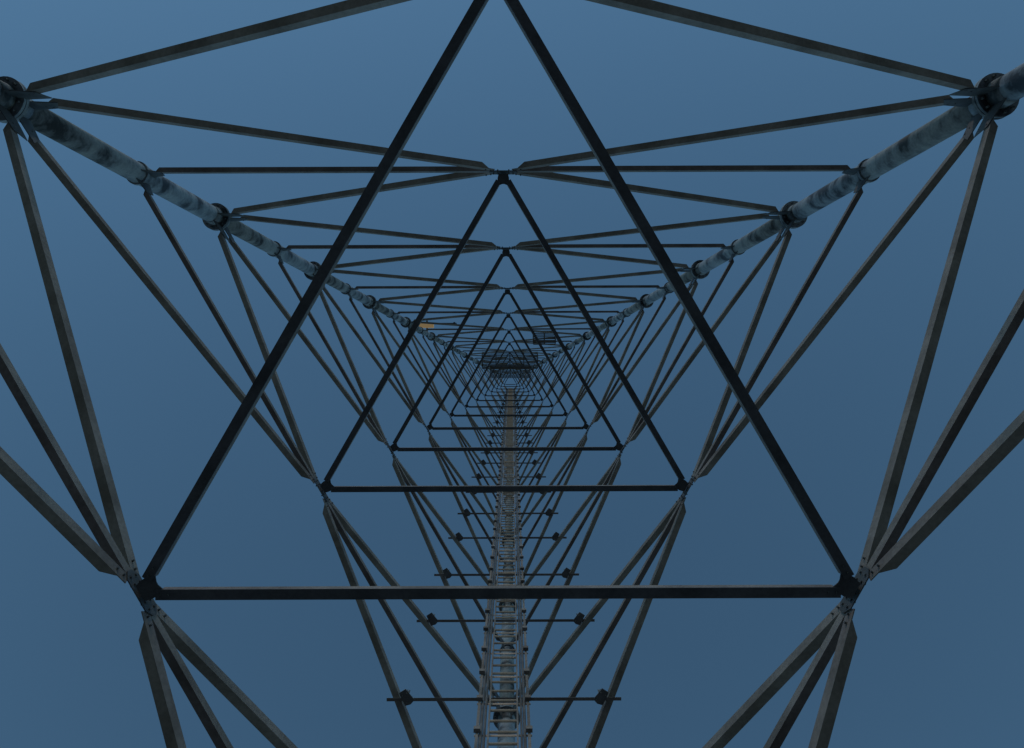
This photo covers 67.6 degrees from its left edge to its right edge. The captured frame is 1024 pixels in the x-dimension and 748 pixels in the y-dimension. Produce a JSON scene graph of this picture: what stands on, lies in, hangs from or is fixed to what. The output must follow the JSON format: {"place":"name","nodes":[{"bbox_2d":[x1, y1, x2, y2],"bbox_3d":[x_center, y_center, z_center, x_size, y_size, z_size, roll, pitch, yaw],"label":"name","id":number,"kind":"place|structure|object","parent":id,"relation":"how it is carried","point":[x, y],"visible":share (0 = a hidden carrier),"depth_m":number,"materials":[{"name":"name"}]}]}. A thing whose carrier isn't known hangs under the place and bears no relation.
{"place":"outdoors","nodes":[
{"label":"outdoors","id":0,"kind":"place"},
{"bbox_2d":[0,0,1023,747],"label":"sky","id":1,"kind":"structure","parent":0,"point":[937,661],"materials":[{"name":"blue"}]},
{"label":"ground","id":2,"kind":"structure","parent":0,"visible":0},
{"bbox_2d":[0,0,1023,747],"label":"lattice tower","id":3,"kind":"structure","parent":2,"relation":"on","point":[986,102],"depth_m":11.17,"materials":[{"name":"metal"}]},
{"bbox_2d":[419,321,456,336],"bbox_3d":[-3.775,-2.553,39.072,1.784,1.300,0.847,-25,-90,0],"label":"obstruction light","id":4,"kind":"object","parent":3,"relation":"attached to","point":[426,326],"visible":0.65,"depth_m":38.42,"materials":[{"name":"metal"}]},
{"bbox_2d":[387,388,620,747],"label":"access ladder","id":5,"kind":"object","parent":3,"relation":"attached to","point":[482,699],"visible":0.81,"depth_m":14.81,"materials":[{"name":"metal"}]},
{"bbox_2d":[482,333,555,377],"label":"rest platform","id":6,"kind":"structure","parent":3,"relation":"attached to","point":[509,365],"depth_m":52.32,"materials":[{"name":"metal"}]}
]}

